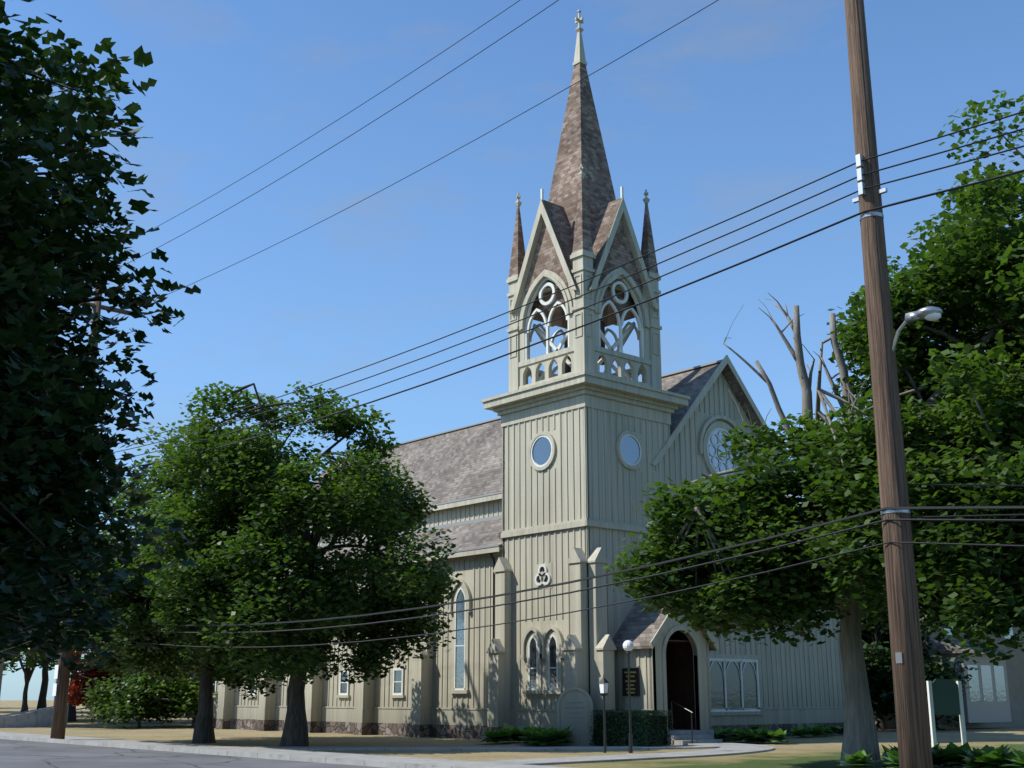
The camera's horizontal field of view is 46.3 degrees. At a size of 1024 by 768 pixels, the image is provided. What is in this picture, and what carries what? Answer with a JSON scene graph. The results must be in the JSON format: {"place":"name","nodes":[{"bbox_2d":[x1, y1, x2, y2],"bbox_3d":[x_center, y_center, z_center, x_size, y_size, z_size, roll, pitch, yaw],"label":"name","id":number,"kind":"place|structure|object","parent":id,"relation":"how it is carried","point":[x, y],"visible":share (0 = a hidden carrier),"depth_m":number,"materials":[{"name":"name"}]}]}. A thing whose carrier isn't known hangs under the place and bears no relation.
{"place":"outdoors","nodes":[
{"label":"outdoors","id":0,"kind":"place"},
{"bbox_2d":[0,0,200,678],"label":"tree","id":1,"kind":"object","parent":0,"point":[32,594],"depth_m":14.54,"materials":[{"name":"green plant"}]},
{"bbox_2d":[0,739,383,767],"bbox_3d":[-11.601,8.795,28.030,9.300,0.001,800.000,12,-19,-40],"label":"road","id":2,"kind":"structure","parent":0,"point":[22,754],"depth_m":28.15,"materials":[{"name":"grey asphalt"}]},
{"bbox_2d":[0,732,574,767],"bbox_3d":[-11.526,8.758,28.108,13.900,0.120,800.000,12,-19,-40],"label":"sidewalk kerbs","id":3,"kind":"structure","parent":2,"relation":"on","point":[350,759],"depth_m":29.58,"materials":[{"name":"concrete"}]},
{"bbox_2d":[0,700,1023,767],"bbox_3d":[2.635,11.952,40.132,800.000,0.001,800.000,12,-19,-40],"label":"ground","id":4,"kind":"structure","parent":0,"point":[820,751],"depth_m":37.72,"materials":[{"name":"green plant"}]},
{"bbox_2d":[0,651,3,693],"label":"house walls","id":5,"kind":"structure","parent":4,"relation":"on","point":[1,667],"depth_m":85.13,"materials":[{"name":"grey"}]},
{"bbox_2d":[0,636,57,667],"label":"tree","id":6,"kind":"object","parent":4,"relation":"on","point":[32,663],"visible":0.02,"depth_m":75.87,"materials":[{"name":"green plant"}]},
{"bbox_2d":[0,705,68,727],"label":"wall","id":7,"kind":"structure","parent":4,"relation":"on","point":[41,717],"depth_m":56.98,"materials":[{"name":"concrete"}]},
{"bbox_2d":[2,645,82,711],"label":"tree","id":8,"kind":"object","parent":4,"relation":"on","point":[28,659],"depth_m":104.95,"materials":[{"name":"green plant"}]},
{"bbox_2d":[36,649,56,708],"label":"tree","id":9,"kind":"object","parent":4,"relation":"on","point":[41,703],"visible":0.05,"depth_m":86.67,"materials":[{"name":"brown plant"}]},
{"bbox_2d":[57,649,148,722],"bbox_3d":[-20.759,16.567,65.680,8.336,4.549,7.040,12,-19,-40],"label":"red maple","id":10,"kind":"object","parent":4,"relation":"on","point":[75,699],"depth_m":64.39,"materials":[{"name":"red plant"}]},
{"bbox_2d":[64,546,153,721],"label":"tree","id":11,"kind":"object","parent":4,"relation":"on","point":[71,714],"depth_m":69.98,"materials":[{"name":"plant"}]},
{"bbox_2d":[75,666,187,728],"bbox_3d":[-17.635,13.950,56.627,5.260,5.049,5.115,12,-19,-40],"label":"shrub","id":12,"kind":"object","parent":4,"relation":"on","point":[104,709],"depth_m":55.51,"materials":[{"name":"green plant"}]},
{"bbox_2d":[125,658,217,726],"bbox_3d":[-15.296,14.355,58.969,8.062,5.446,8.720,12,-19,-40],"label":"shrub","id":13,"kind":"object","parent":4,"relation":"on","point":[183,690],"depth_m":55.92,"materials":[{"name":"green plant"}]},
{"bbox_2d":[50,425,334,742],"bbox_3d":[-10.145,6.607,39.869,10.950,10.812,11.062,12,-19,-40],"label":"maple tree","id":14,"kind":"object","parent":4,"relation":"on","point":[133,656],"depth_m":37.93,"materials":[{"name":"green plant"}]},
{"bbox_2d":[123,381,462,745],"bbox_3d":[-6.458,5.575,36.504,10.361,11.114,11.858,12,-19,-40],"label":"maple tree","id":15,"kind":"object","parent":4,"relation":"on","point":[206,592],"depth_m":34.40,"materials":[{"name":"green plant"}]},
{"bbox_2d":[50,0,932,767],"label":"utility poles","id":16,"kind":"object","parent":4,"relation":"on","point":[914,740],"visible":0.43,"depth_m":17.95,"materials":[{"name":"brown wood"}]},
{"bbox_2d":[52,665,58,695],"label":"pole signs","id":17,"kind":"object","parent":16,"relation":"attached to","point":[55,677],"visible":1,"depth_m":39.77,"materials":[{"name":"white metal"}]},
{"bbox_2d":[55,154,910,681],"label":"utility pole hardware","id":18,"kind":"object","parent":16,"relation":"attached to","point":[855,200],"visible":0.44,"depth_m":18.81,"materials":[{"name":"grey metal"}]},
{"bbox_2d":[0,0,1023,706],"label":"utility wires","id":19,"kind":"object","parent":16,"relation":"attached to","point":[900,520],"visible":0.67,"depth_m":21.35,"materials":[{"name":"black rubber"}]},
{"bbox_2d":[905,306,942,322],"bbox_3d":[6.150,-1.039,17.869,0.380,0.168,0.570,12,-19,-40],"label":"street light","id":20,"kind":"object","parent":16,"relation":"attached to","point":[918,315],"visible":0.93,"depth_m":17.75,"materials":[{"name":"silver metal"}]},
{"bbox_2d":[924,313,940,320],"bbox_3d":[6.239,-1.007,17.756,0.228,0.130,0.228,5,-15,-18],"label":"street light lens","id":21,"kind":"object","parent":20,"relation":"attached to","point":[933,317],"visible":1,"depth_m":17.68,"materials":[{"name":"white glass"}]},
{"bbox_2d":[246,742,774,764],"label":"walkways","id":22,"kind":"structure","parent":4,"relation":"on","point":[723,749],"depth_m":32.85,"materials":[{"name":"concrete"}]},
{"bbox_2d":[185,10,844,730],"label":"church","id":23,"kind":"structure","parent":4,"relation":"on","point":[567,512],"depth_m":41.69,"materials":[{"name":"beige wood"}]},
{"bbox_2d":[213,186,759,711],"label":"window frames","id":24,"kind":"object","parent":23,"relation":"attached to","point":[625,332],"depth_m":42.97,"materials":[{"name":"beige wood"}]},
{"bbox_2d":[213,436,639,692],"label":"window panes","id":25,"kind":"structure","parent":24,"relation":"in","point":[630,450],"depth_m":41.17,"materials":[{"name":"blue glass"}]},
{"bbox_2d":[709,661,757,707],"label":"window panes","id":26,"kind":"structure","parent":24,"relation":"in","point":[733,686],"depth_m":42.85,"materials":[{"name":"clear glass"}]},
{"bbox_2d":[285,363,782,650],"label":"roof","id":27,"kind":"structure","parent":23,"relation":"on","point":[464,463],"depth_m":50.30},
{"bbox_2d":[289,359,722,574],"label":"roof trim","id":28,"kind":"structure","parent":27,"relation":"attached to","point":[500,516],"depth_m":49.58,"materials":[{"name":"beige wood"}]},
{"bbox_2d":[509,63,657,328],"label":"church spire shingles","id":29,"kind":"object","parent":23,"relation":"on","point":[582,212],"visible":0.68,"depth_m":44.07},
{"bbox_2d":[564,321,604,373],"bbox_3d":[2.635,-1.306,43.585,0.943,1.600,1.821,5,-15,-17],"label":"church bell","id":30,"kind":"object","parent":23,"relation":"attached to","point":[567,366],"visible":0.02,"depth_m":43.10,"materials":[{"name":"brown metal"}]},
{"bbox_2d":[489,553,692,742],"bbox_3d":[2.514,8.503,39.682,0.627,6.448,7.724,21,-25,-53],"label":"church ironwork","id":31,"kind":"object","parent":23,"relation":"attached to","point":[492,556],"visible":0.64,"depth_m":41.80,"materials":[{"name":"black metal"}]},
{"bbox_2d":[456,430,735,687],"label":"stained glass windows","id":32,"kind":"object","parent":23,"relation":"in","point":[460,618],"visible":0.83,"depth_m":42.99,"materials":[{"name":"glass"}]},
{"bbox_2d":[666,640,695,728],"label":"church door","id":33,"kind":"structure","parent":23,"relation":"in","point":[680,672],"depth_m":39.53,"materials":[{"name":"brown wood"}]},
{"bbox_2d":[192,718,843,743],"bbox_3d":[-3.150,13.222,45.898,14.086,0.450,30.489,35,-38,-66],"label":"church foundation","id":34,"kind":"object","parent":4,"relation":"on","point":[439,731],"visible":0.4,"depth_m":45.64,"materials":[{"name":"stone"}]},
{"bbox_2d":[557,687,593,744],"bbox_3d":[1.937,10.201,36.790,0.200,1.705,1.110,76,-76,-75],"label":"stone monument","id":35,"kind":"object","parent":4,"relation":"on","point":[580,736],"visible":0.96,"depth_m":36.73,"materials":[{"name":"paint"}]},
{"bbox_2d":[565,702,584,727],"bbox_3d":[1.933,10.155,36.736,0.008,0.775,0.620,76,-76,-75],"label":"monument inscription","id":36,"kind":"object","parent":35,"relation":"attached to","point":[574,713],"visible":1,"depth_m":36.74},
{"bbox_2d":[598,640,633,752],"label":"lamp posts","id":37,"kind":"object","parent":4,"relation":"on","point":[603,680],"depth_m":31.79,"materials":[{"name":"black metal"}]},
{"bbox_2d":[589,709,674,746],"bbox_3d":[3.553,10.265,35.694,1.319,1.101,2.371,12,-19,-40],"label":"hedge","id":38,"kind":"object","parent":4,"relation":"on","point":[637,713],"depth_m":35.14,"materials":[{"name":"green plant"}]},
{"bbox_2d":[667,729,722,744],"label":"entrance steps","id":39,"kind":"structure","parent":4,"relation":"on","point":[682,736],"depth_m":37.35,"materials":[{"name":"grey concrete"}]},
{"bbox_2d":[476,722,1023,767],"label":"shrubs","id":40,"kind":"object","parent":4,"relation":"on","point":[951,754],"visible":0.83,"depth_m":35.45,"materials":[{"name":"green plant"}]},
{"bbox_2d":[603,203,1023,766],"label":"tree","id":41,"kind":"object","parent":4,"relation":"on","point":[758,507],"depth_m":24.72,"materials":[{"name":"green plant"}]},
{"bbox_2d":[861,593,978,729],"bbox_3d":[16.469,12.021,53.823,6.661,7.368,8.787,12,-19,-40],"label":"tree","id":42,"kind":"object","parent":4,"relation":"on","point":[879,661],"depth_m":51.54,"materials":[{"name":"green plant"}]},
{"bbox_2d":[830,90,1023,584],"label":"tree","id":43,"kind":"object","parent":4,"relation":"on","point":[998,415],"depth_m":23.80,"materials":[{"name":"green plant"}]},
{"bbox_2d":[926,681,966,746],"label":"sign posts","id":44,"kind":"object","parent":4,"relation":"on","point":[932,718],"visible":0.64,"depth_m":32.76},
{"bbox_2d":[932,679,960,714],"bbox_3d":[11.908,8.600,32.917,0.800,0.950,0.060,3,-15,-11],"label":"sign board","id":45,"kind":"object","parent":44,"relation":"attached to","point":[945,692],"visible":1,"depth_m":32.88,"materials":[{"name":"green metal"}]},
{"bbox_2d":[0,0,1023,699],"label":"sky","id":46,"kind":"structure","parent":0,"point":[739,106],"materials":[{"name":"blue"}]},
{"bbox_2d":[622,668,639,695],"bbox_3d":[3.752,9.395,37.754,0.050,0.850,0.700,12,-19,-40],"label":"sign board","id":47,"kind":"object","parent":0,"point":[636,686],"visible":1,"depth_m":37.69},
{"bbox_2d":[624,671,635,692],"bbox_3d":[3.732,9.405,37.733,0.007,0.670,0.500,12,-19,-40],"label":"sign lettering","id":48,"kind":"object","parent":47,"relation":"attached to","point":[631,681],"visible":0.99,"depth_m":37.69},
{"bbox_2d":[873,607,1023,728],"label":"neighbour house walls","id":49,"kind":"structure","parent":0,"point":[1015,670],"depth_m":58.60,"materials":[{"name":"grey wood"}]},
{"bbox_2d":[880,585,1012,654],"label":"roof","id":50,"kind":"structure","parent":49,"relation":"on","point":[942,647],"depth_m":54.23,"materials":[{"name":"grey"}]},
{"bbox_2d":[934,653,1011,722],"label":"building","id":51,"kind":"structure","parent":49,"relation":"attached to","point":[982,711],"depth_m":54.02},
{"bbox_2d":[938,625,1012,701],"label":"window","id":52,"kind":"structure","parent":49,"relation":"in","point":[974,689],"depth_m":54.48,"materials":[{"name":"glass"}]}
]}

